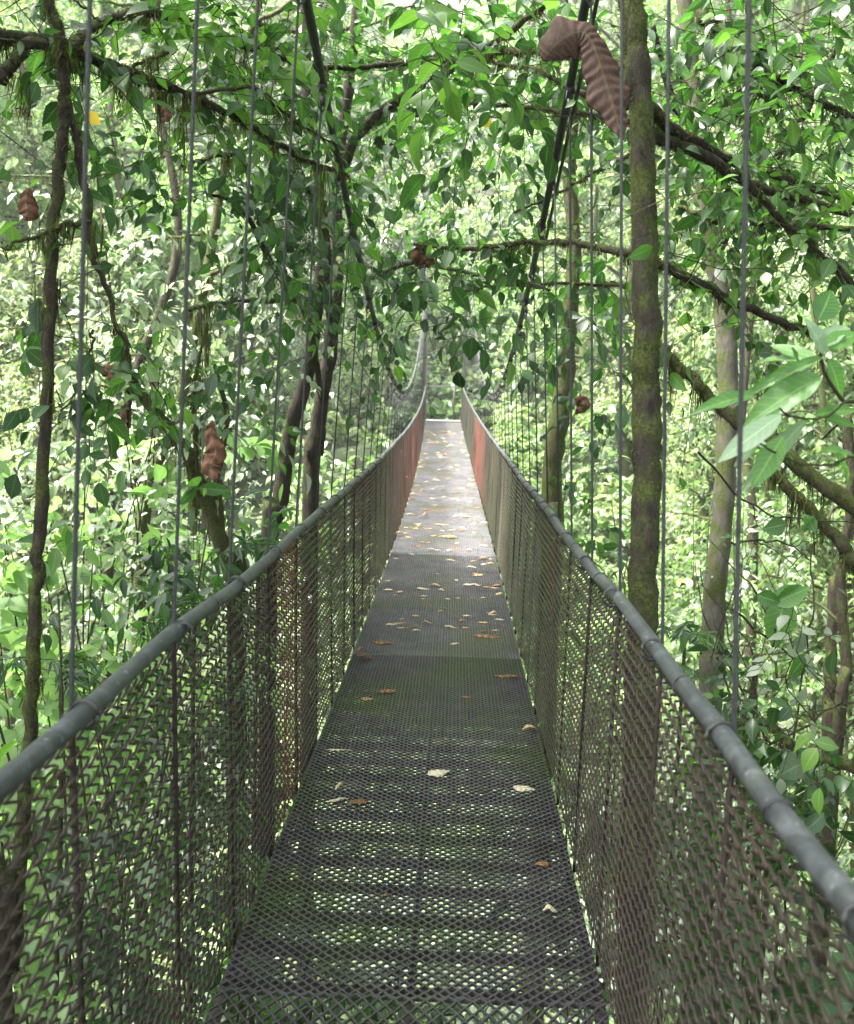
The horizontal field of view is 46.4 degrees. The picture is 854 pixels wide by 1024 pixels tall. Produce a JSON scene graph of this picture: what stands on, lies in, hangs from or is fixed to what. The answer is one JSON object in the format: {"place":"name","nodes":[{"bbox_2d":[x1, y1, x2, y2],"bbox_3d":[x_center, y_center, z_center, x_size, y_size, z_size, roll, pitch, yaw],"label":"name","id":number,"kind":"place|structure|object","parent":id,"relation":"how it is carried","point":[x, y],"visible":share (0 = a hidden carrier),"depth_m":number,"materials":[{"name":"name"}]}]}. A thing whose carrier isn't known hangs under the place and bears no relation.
{"place":"outdoors","nodes":[
{"label":"outdoors","id":0,"kind":"place"},
{"bbox_2d":[0,0,853,1023],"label":"ground","id":1,"kind":"structure","parent":0,"point":[490,192],"depth_m":29.86,"materials":[{"name":"green plant"}]},
{"bbox_2d":[0,2,42,311],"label":"forest tree","id":2,"kind":"object","parent":1,"relation":"on","point":[23,18],"visible":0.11,"depth_m":24.36,"materials":[{"name":"green plant"}]},
{"bbox_2d":[0,158,45,394],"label":"forest tree","id":3,"kind":"object","parent":1,"relation":"on","point":[9,209],"visible":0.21,"depth_m":24.26,"materials":[{"name":"green plant"}]},
{"bbox_2d":[0,0,77,251],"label":"forest tree","id":4,"kind":"object","parent":1,"relation":"on","point":[6,4],"visible":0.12,"depth_m":32.03,"materials":[{"name":"green plant"}]},
{"bbox_2d":[0,0,82,231],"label":"forest tree","id":5,"kind":"object","parent":1,"relation":"on","point":[15,27],"visible":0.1,"depth_m":34.83,"materials":[{"name":"green plant"}]},
{"bbox_2d":[0,107,120,440],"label":"forest tree","id":6,"kind":"object","parent":1,"relation":"on","point":[27,234],"visible":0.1,"depth_m":25.19,"materials":[{"name":"green plant"}]},
{"bbox_2d":[0,2,139,432],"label":"forest tree","id":7,"kind":"object","parent":1,"relation":"on","point":[31,146],"visible":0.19,"depth_m":24.62,"materials":[{"name":"green plant"}]},
{"bbox_2d":[0,214,150,562],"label":"forest tree","id":8,"kind":"object","parent":1,"relation":"on","point":[19,308],"visible":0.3,"depth_m":22.18,"materials":[{"name":"green plant"}]},
{"bbox_2d":[0,692,152,1023],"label":"leafy shrub","id":9,"kind":"object","parent":1,"relation":"on","point":[12,808],"visible":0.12,"depth_m":7.15,"materials":[{"name":"green plant"}]},
{"bbox_2d":[0,648,167,1016],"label":"fern","id":10,"kind":"object","parent":1,"relation":"on","point":[81,673],"visible":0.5,"depth_m":5.16,"materials":[{"name":"green plant"}]},
{"bbox_2d":[0,0,182,1007],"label":"slender mossy tree","id":11,"kind":"object","parent":1,"relation":"on","point":[172,272],"visible":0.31,"depth_m":12.41,"materials":[{"name":"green plant"}]},
{"bbox_2d":[0,598,184,1023],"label":"leafy shrub","id":12,"kind":"object","parent":1,"relation":"on","point":[112,665],"visible":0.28,"depth_m":4.39,"materials":[{"name":"green plant"}]},
{"bbox_2d":[0,308,209,747],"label":"forest tree","id":13,"kind":"object","parent":1,"relation":"on","point":[29,443],"visible":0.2,"depth_m":17.86,"materials":[{"name":"green plant"}]},
{"bbox_2d":[34,0,179,313],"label":"forest tree","id":14,"kind":"object","parent":1,"relation":"on","point":[113,34],"visible":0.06,"depth_m":32.79,"materials":[{"name":"green plant"}]},
{"bbox_2d":[0,428,226,987],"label":"leafy shrub","id":15,"kind":"object","parent":1,"relation":"on","point":[110,608],"visible":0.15,"depth_m":10.71,"materials":[{"name":"green plant"}]},
{"bbox_2d":[0,417,227,1009],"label":"leafy shrub","id":16,"kind":"object","parent":1,"relation":"on","point":[9,636],"visible":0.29,"depth_m":7.88,"materials":[{"name":"green plant"}]},
{"bbox_2d":[0,37,232,472],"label":"forest tree","id":17,"kind":"object","parent":1,"relation":"on","point":[119,209],"visible":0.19,"depth_m":24.91,"materials":[{"name":"green plant"}]},
{"bbox_2d":[26,0,208,255],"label":"forest tree","id":18,"kind":"object","parent":1,"relation":"on","point":[162,4],"visible":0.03,"depth_m":35.70,"materials":[{"name":"green plant"}]},
{"bbox_2d":[31,829,240,1023],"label":"leafy shrub","id":19,"kind":"object","parent":1,"relation":"on","point":[42,911],"visible":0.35,"depth_m":3.80,"materials":[{"name":"green plant"}]},
{"bbox_2d":[32,76,258,377],"bbox_3d":[-8.759,-7.393,30.454,7.570,10.831,5.732,-1,8,-23],"label":"forest tree","id":20,"kind":"object","parent":1,"relation":"on","point":[137,147],"visible":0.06,"depth_m":29.23,"materials":[{"name":"green plant"}]},
{"bbox_2d":[0,253,292,993],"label":"tree","id":21,"kind":"object","parent":1,"relation":"on","point":[154,329],"visible":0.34,"depth_m":8.53,"materials":[{"name":"green plant"}]},
{"bbox_2d":[0,430,302,1022],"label":"leafy shrub","id":22,"kind":"object","parent":1,"relation":"on","point":[12,607],"visible":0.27,"depth_m":8.53,"materials":[{"name":"green plant"}]},
{"bbox_2d":[70,188,233,474],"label":"forest tree","id":23,"kind":"object","parent":1,"relation":"on","point":[140,261],"visible":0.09,"depth_m":26.71,"materials":[{"name":"green plant"}]},
{"bbox_2d":[0,193,315,1023],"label":"leafy shrub","id":24,"kind":"object","parent":1,"relation":"on","point":[96,379],"visible":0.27,"depth_m":11.23,"materials":[{"name":"green plant"}]},
{"bbox_2d":[127,591,204,1023],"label":"fern","id":25,"kind":"object","parent":1,"relation":"on","point":[180,607],"visible":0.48,"depth_m":6.06,"materials":[{"name":"green plant"}]},
{"bbox_2d":[6,476,329,1023],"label":"leafy shrub","id":26,"kind":"object","parent":1,"relation":"on","point":[54,558],"visible":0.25,"depth_m":6.51,"materials":[{"name":"green plant"}]},
{"bbox_2d":[0,118,342,1011],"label":"tree","id":27,"kind":"object","parent":1,"relation":"on","point":[114,550],"visible":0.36,"depth_m":8.61,"materials":[{"name":"green plant"}]},
{"bbox_2d":[0,243,364,1020],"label":"crooked tree","id":28,"kind":"object","parent":1,"relation":"on","point":[206,505],"visible":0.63,"depth_m":7.07,"materials":[{"name":"green plant"}]},
{"bbox_2d":[73,0,292,336],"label":"forest tree","id":29,"kind":"object","parent":1,"relation":"on","point":[173,64],"visible":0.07,"depth_m":34.88,"materials":[{"name":"green plant"}]},
{"bbox_2d":[9,722,360,1023],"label":"leafy shrub","id":30,"kind":"object","parent":1,"relation":"on","point":[51,838],"visible":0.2,"depth_m":6.42,"materials":[{"name":"green plant"}]},
{"bbox_2d":[60,143,314,513],"bbox_3d":[-6.161,-4.153,25.687,5.244,10.618,6.270,5,8,24],"label":"forest tree","id":31,"kind":"object","parent":1,"relation":"on","point":[231,231],"visible":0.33,"depth_m":25.08,"materials":[{"name":"green plant"}]},
{"bbox_2d":[0,733,374,1023],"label":"leafy shrub","id":32,"kind":"object","parent":1,"relation":"on","point":[4,750],"visible":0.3,"depth_m":3.96,"materials":[{"name":"green plant"}]},
{"bbox_2d":[0,0,421,1023],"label":"slim tree","id":33,"kind":"object","parent":1,"relation":"on","point":[60,54],"visible":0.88,"depth_m":3.44,"materials":[{"name":"green plant"}]},
{"bbox_2d":[17,188,38,220],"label":"dead leaf","id":34,"kind":"object","parent":33,"relation":"hanging from","point":[27,206],"visible":1,"depth_m":3.31,"materials":[{"name":"brown plant"}]},
{"bbox_2d":[47,229,378,1021],"bbox_3d":[-2.088,2.558,10.720,3.515,10.560,3.427,6,8,30],"label":"leafy shrub","id":35,"kind":"object","parent":1,"relation":"on","point":[183,483],"visible":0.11,"depth_m":10.25,"materials":[{"name":"green plant"}]},
{"bbox_2d":[163,126,340,424],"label":"forest tree","id":36,"kind":"object","parent":1,"relation":"on","point":[233,337],"visible":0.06,"depth_m":30.42,"materials":[{"name":"green plant"}]},
{"bbox_2d":[152,164,352,500],"bbox_3d":[-4.836,-4.313,27.054,5.520,9.717,6.036,2,7,4],"label":"forest tree","id":37,"kind":"object","parent":1,"relation":"on","point":[255,341],"visible":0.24,"depth_m":26.77,"materials":[{"name":"green plant"}]},
{"bbox_2d":[58,0,454,985],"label":"slender mossy tree","id":38,"kind":"object","parent":1,"relation":"on","point":[214,224],"visible":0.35,"depth_m":9.64,"materials":[{"name":"green plant"}]},
{"bbox_2d":[152,0,367,226],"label":"forest tree","id":39,"kind":"object","parent":1,"relation":"on","point":[266,21],"visible":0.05,"depth_m":39.72,"materials":[{"name":"green plant"}]},
{"bbox_2d":[209,532,337,1023],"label":"fern","id":40,"kind":"object","parent":1,"relation":"on","point":[256,545],"visible":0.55,"depth_m":6.13,"materials":[{"name":"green plant"}]},
{"bbox_2d":[203,135,368,439],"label":"forest tree","id":41,"kind":"object","parent":1,"relation":"on","point":[286,345],"visible":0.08,"depth_m":30.28,"materials":[{"name":"green plant"}]},
{"bbox_2d":[136,0,438,394],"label":"forest tree","id":42,"kind":"object","parent":1,"relation":"on","point":[277,6],"visible":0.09,"depth_m":33.66,"materials":[{"name":"green plant"}]},
{"bbox_2d":[177,0,414,271],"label":"forest tree","id":43,"kind":"object","parent":1,"relation":"on","point":[384,95],"visible":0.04,"depth_m":40.86,"materials":[{"name":"green plant"}]},
{"bbox_2d":[258,378,372,927],"bbox_3d":[-1.636,2.505,15.402,1.976,9.392,2.642,0,7,-16],"label":"leafy shrub","id":44,"kind":"object","parent":1,"relation":"on","point":[323,465],"visible":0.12,"depth_m":15.07,"materials":[{"name":"green plant"}]},
{"bbox_2d":[1,0,688,1023],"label":"canopy tree","id":45,"kind":"object","parent":1,"relation":"on","point":[413,102],"visible":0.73,"depth_m":5.36,"materials":[{"name":"green plant"}]},
{"bbox_2d":[201,420,225,482],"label":"dead leaf","id":46,"kind":"object","parent":45,"relation":"hanging from","point":[214,458],"visible":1,"depth_m":5.20,"materials":[{"name":"brown plant"}]},
{"bbox_2d":[171,4,521,1019],"bbox_3d":[-1.061,1.992,6.991,1.825,12.333,3.656,-2,8,-26],"label":"leaning tree","id":47,"kind":"object","parent":1,"relation":"on","point":[295,412],"visible":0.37,"depth_m":6.61,"materials":[{"name":"green plant"}]},
{"bbox_2d":[320,309,412,432],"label":"bank bush","id":48,"kind":"object","parent":1,"relation":"on","point":[365,380],"visible":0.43,"depth_m":32.67,"materials":[{"name":"green plant"}]},
{"bbox_2d":[243,893,491,1023],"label":"ravine bush","id":49,"kind":"object","parent":1,"relation":"on","point":[393,1006],"visible":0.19,"depth_m":8.04,"materials":[{"name":"green plant"}]},
{"bbox_2d":[322,295,441,408],"bbox_3d":[-1.526,-5.345,33.484,4.166,4.160,2.903,2,7,2],"label":"bank bush","id":50,"kind":"object","parent":1,"relation":"on","point":[411,371],"visible":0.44,"depth_m":33.39,"materials":[{"name":"green plant"}]},
{"bbox_2d":[0,181,852,1023],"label":"broadleaf cover","id":51,"kind":"object","parent":1,"relation":"on","point":[604,525],"visible":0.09,"depth_m":25.91,"materials":[{"name":"green plant"}]},
{"bbox_2d":[0,0,853,1023],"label":"suspension footbridge","id":52,"kind":"object","parent":1,"relation":"on","point":[466,662],"visible":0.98,"depth_m":3.18,"materials":[{"name":"metal"}]},
{"bbox_2d":[539,16,629,139],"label":"dead leaf","id":53,"kind":"object","parent":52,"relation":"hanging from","point":[562,38],"visible":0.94,"depth_m":3.28,"materials":[{"name":"brown plant"}]},
{"bbox_2d":[0,0,853,1023],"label":"undergrowth","id":54,"kind":"object","parent":1,"relation":"on","point":[602,506],"visible":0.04,"depth_m":26.56,"materials":[{"name":"green plant"}]},
{"bbox_2d":[0,11,853,1023],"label":"shrubby cover","id":55,"kind":"object","parent":1,"relation":"on","point":[600,977],"visible":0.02,"depth_m":19.23,"materials":[{"name":"green plant"}]},
{"bbox_2d":[376,255,494,365],"bbox_3d":[0.248,-7.331,35.909,4.558,4.094,3.279,0,7,-10],"label":"bank bush","id":56,"kind":"object","parent":1,"relation":"on","point":[434,314],"visible":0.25,"depth_m":35.98,"materials":[{"name":"green plant"}]},
{"bbox_2d":[430,211,494,305],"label":"bank bush","id":57,"kind":"object","parent":1,"relation":"on","point":[464,237],"visible":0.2,"depth_m":38.27,"materials":[{"name":"green plant"}]},
{"bbox_2d":[440,255,540,347],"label":"bank bush","id":58,"kind":"object","parent":1,"relation":"on","point":[483,305],"visible":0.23,"depth_m":36.07,"materials":[{"name":"green plant"}]},
{"bbox_2d":[486,301,558,415],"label":"bank bush","id":59,"kind":"object","parent":1,"relation":"on","point":[497,374],"visible":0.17,"depth_m":32.13,"materials":[{"name":"green plant"}]},
{"bbox_2d":[464,0,619,141],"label":"forest tree","id":60,"kind":"object","parent":1,"relation":"on","point":[484,17],"visible":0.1,"depth_m":52.41,"materials":[{"name":"green plant"}]},
{"bbox_2d":[489,281,604,394],"bbox_3d":[3.478,-6.029,33.572,3.774,4.132,3.524,-5,9,-42],"label":"bank bush","id":61,"kind":"object","parent":1,"relation":"on","point":[528,306],"visible":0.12,"depth_m":33.50,"materials":[{"name":"green plant"}]},
{"bbox_2d":[484,0,619,122],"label":"forest tree","id":62,"kind":"object","parent":1,"relation":"on","point":[544,17],"visible":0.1,"depth_m":50.67,"materials":[{"name":"green plant"}]},
{"bbox_2d":[481,374,631,902],"bbox_3d":[2.024,2.638,15.462,2.538,9.706,1.915,5,8,28],"label":"leafy shrub","id":63,"kind":"object","parent":1,"relation":"on","point":[612,407],"visible":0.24,"depth_m":15.12,"materials":[{"name":"green plant"}]},
{"bbox_2d":[496,78,623,302],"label":"forest tree","id":64,"kind":"object","parent":1,"relation":"on","point":[533,155],"visible":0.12,"depth_m":38.89,"materials":[{"name":"green plant"}]},
{"bbox_2d":[308,0,853,1023],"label":"dark trunked tree","id":65,"kind":"object","parent":1,"relation":"on","point":[646,138],"visible":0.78,"depth_m":3.91,"materials":[{"name":"green plant"}]},
{"bbox_2d":[422,17,763,1023],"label":"mossy tree","id":66,"kind":"object","parent":1,"relation":"on","point":[560,411],"visible":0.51,"depth_m":8.16,"materials":[{"name":"green plant"}]},
{"bbox_2d":[512,0,703,377],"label":"forest tree","id":67,"kind":"object","parent":1,"relation":"on","point":[602,187],"visible":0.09,"depth_m":35.03,"materials":[{"name":"green plant"}]},
{"bbox_2d":[474,0,784,484],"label":"forest tree","id":68,"kind":"object","parent":1,"relation":"on","point":[613,269],"visible":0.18,"depth_m":27.75,"materials":[{"name":"green plant"}]},
{"bbox_2d":[487,757,836,1023],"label":"leafy shrub","id":69,"kind":"object","parent":1,"relation":"on","point":[722,969],"visible":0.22,"depth_m":5.12,"materials":[{"name":"green plant"}]},
{"bbox_2d":[476,665,853,1023],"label":"leafy shrub","id":70,"kind":"object","parent":1,"relation":"on","point":[841,783],"visible":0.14,"depth_m":6.30,"materials":[{"name":"green plant"}]},
{"bbox_2d":[588,0,745,156],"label":"forest tree","id":71,"kind":"object","parent":1,"relation":"on","point":[653,5],"visible":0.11,"depth_m":41.81,"materials":[{"name":"green plant"}]},
{"bbox_2d":[515,451,819,1021],"bbox_3d":[2.054,4.116,9.092,2.810,9.276,2.606,0,7,-8],"label":"leafy shrub","id":72,"kind":"object","parent":1,"relation":"on","point":[767,558],"visible":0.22,"depth_m":8.86,"materials":[{"name":"green plant"}]},
{"bbox_2d":[606,606,748,1020],"bbox_3d":[1.609,4.901,7.356,1.014,8.461,0.750,6,8,32],"label":"leafy shrub","id":73,"kind":"object","parent":1,"relation":"on","point":[678,632],"visible":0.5,"depth_m":6.88,"materials":[{"name":"green plant"}]},
{"bbox_2d":[585,111,769,417],"bbox_3d":[8.158,-7.006,30.992,6.753,11.619,5.626,-1,7,-21],"label":"forest tree","id":74,"kind":"object","parent":1,"relation":"on","point":[662,254],"visible":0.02,"depth_m":31.07,"materials":[{"name":"green plant"}]},
{"bbox_2d":[575,124,799,484],"bbox_3d":[7.031,-4.600,25.909,6.235,10.690,5.754,9,10,32],"label":"forest tree","id":75,"kind":"object","parent":1,"relation":"on","point":[668,330],"visible":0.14,"depth_m":25.66,"materials":[{"name":"green plant"}]},
{"bbox_2d":[541,0,853,246],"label":"overhanging tree","id":76,"kind":"object","parent":1,"relation":"on","point":[697,8],"visible":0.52,"depth_m":4.42,"materials":[{"name":"green plant"}]},
{"bbox_2d":[549,0,853,1014],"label":"pale trunked tree","id":77,"kind":"object","parent":1,"relation":"on","point":[723,494],"visible":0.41,"depth_m":8.92,"materials":[{"name":"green plant"}]},
{"bbox_2d":[586,23,829,392],"bbox_3d":[8.157,-7.631,30.787,7.236,13.263,8.491,3,7,14],"label":"forest tree","id":78,"kind":"object","parent":1,"relation":"on","point":[626,221],"visible":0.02,"depth_m":30.41,"materials":[{"name":"green plant"}]},
{"bbox_2d":[588,233,833,591],"bbox_3d":[6.589,-2.027,22.931,5.269,9.248,3.946,-1,7,-21],"label":"forest tree","id":79,"kind":"object","parent":1,"relation":"on","point":[686,472],"visible":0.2,"depth_m":22.59,"materials":[{"name":"green plant"}]},
{"bbox_2d":[584,413,853,1022],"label":"leafy shrub","id":80,"kind":"object","parent":1,"relation":"on","point":[697,562],"visible":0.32,"depth_m":11.78,"materials":[{"name":"green plant"}]},
{"bbox_2d":[667,554,777,1023],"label":"slender tree","id":81,"kind":"object","parent":1,"relation":"on","point":[749,687],"visible":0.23,"depth_m":8.97,"materials":[{"name":"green plant"}]},
{"bbox_2d":[660,210,791,418],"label":"forest tree","id":82,"kind":"object","parent":1,"relation":"on","point":[752,372],"visible":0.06,"depth_m":25.65,"materials":[{"name":"green plant"}]},
{"bbox_2d":[614,244,853,773],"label":"forest tree","id":83,"kind":"object","parent":1,"relation":"on","point":[763,336],"visible":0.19,"depth_m":17.74,"materials":[{"name":"green plant"}]},
{"bbox_2d":[619,341,853,983],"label":"mossy limb tree","id":84,"kind":"object","parent":1,"relation":"on","point":[816,792],"visible":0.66,"depth_m":4.43,"materials":[{"name":"green plant"}]},
{"bbox_2d":[624,88,853,387],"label":"forest tree","id":85,"kind":"object","parent":1,"relation":"on","point":[773,143],"visible":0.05,"depth_m":26.16,"materials":[{"name":"green plant"}]},
{"bbox_2d":[625,458,853,981],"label":"leafy shrub","id":86,"kind":"object","parent":1,"relation":"on","point":[761,519],"visible":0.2,"depth_m":9.90,"materials":[{"name":"green plant"}]},
{"bbox_2d":[625,0,853,878],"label":"slender mossy tree","id":87,"kind":"object","parent":1,"relation":"on","point":[822,392],"visible":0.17,"depth_m":15.92,"materials":[{"name":"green plant"}]},
{"bbox_2d":[653,790,831,1023],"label":"slender tree","id":88,"kind":"object","parent":1,"relation":"on","point":[789,858],"visible":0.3,"depth_m":4.41,"materials":[{"name":"green plant"}]},
{"bbox_2d":[653,0,853,973],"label":"slender mossy tree","id":89,"kind":"object","parent":1,"relation":"on","point":[746,468],"visible":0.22,"depth_m":14.04,"materials":[{"name":"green plant"}]},
{"bbox_2d":[662,440,853,983],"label":"forest tree","id":90,"kind":"object","parent":1,"relation":"on","point":[817,637],"visible":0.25,"depth_m":14.04,"materials":[{"name":"green plant"}]},
{"bbox_2d":[665,277,853,682],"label":"forest tree","id":91,"kind":"object","parent":1,"relation":"on","point":[687,580],"visible":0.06,"depth_m":19.00,"materials":[{"name":"green plant"}]},
{"bbox_2d":[667,213,853,557],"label":"forest tree","id":92,"kind":"object","parent":1,"relation":"on","point":[800,279],"visible":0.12,"depth_m":20.67,"materials":[{"name":"green plant"}]},
{"bbox_2d":[682,747,853,1023],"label":"leafy shrub","id":93,"kind":"object","parent":1,"relation":"on","point":[792,769],"visible":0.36,"depth_m":3.86,"materials":[{"name":"green plant"}]},
{"bbox_2d":[690,245,853,774],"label":"forest tree","id":94,"kind":"object","parent":1,"relation":"on","point":[847,315],"visible":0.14,"depth_m":17.15,"materials":[{"name":"green plant"}]},
{"bbox_2d":[698,452,853,971],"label":"twiggy shrub","id":95,"kind":"object","parent":1,"relation":"on","point":[787,599],"visible":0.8,"depth_m":4.49,"materials":[{"name":"green plant"}]},
{"bbox_2d":[711,406,853,1023],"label":"slender tree","id":96,"kind":"object","parent":1,"relation":"on","point":[844,676],"visible":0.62,"depth_m":7.47,"materials":[{"name":"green plant"}]},
{"bbox_2d":[712,0,853,102],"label":"forest tree","id":97,"kind":"object","parent":1,"relation":"on","point":[797,6],"visible":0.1,"depth_m":45.66,"materials":[{"name":"green plant"}]},
{"bbox_2d":[746,576,853,1015],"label":"slender tree","id":98,"kind":"object","parent":1,"relation":"on","point":[826,698],"visible":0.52,"depth_m":8.47,"materials":[{"name":"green plant"}]},
{"bbox_2d":[764,41,853,336],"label":"forest tree","id":99,"kind":"object","parent":1,"relation":"on","point":[819,172],"visible":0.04,"depth_m":27.42,"materials":[{"name":"green plant"}]},
{"bbox_2d":[776,3,853,262],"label":"forest tree","id":100,"kind":"object","parent":1,"relation":"on","point":[830,45],"visible":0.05,"depth_m":31.45,"materials":[{"name":"green plant"}]},
{"bbox_2d":[793,67,853,339],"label":"forest tree","id":101,"kind":"object","parent":1,"relation":"on","point":[842,175],"visible":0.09,"depth_m":24.41,"materials":[{"name":"green plant"}]},
{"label":"canopy tree","id":102,"kind":"object","parent":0,"visible":0},
{"bbox_2d":[690,290,853,491],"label":"leafy sprig","id":103,"kind":"object","parent":102,"relation":"attached to","point":[785,392],"visible":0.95,"depth_m":2.10,"materials":[{"name":"green plant"}]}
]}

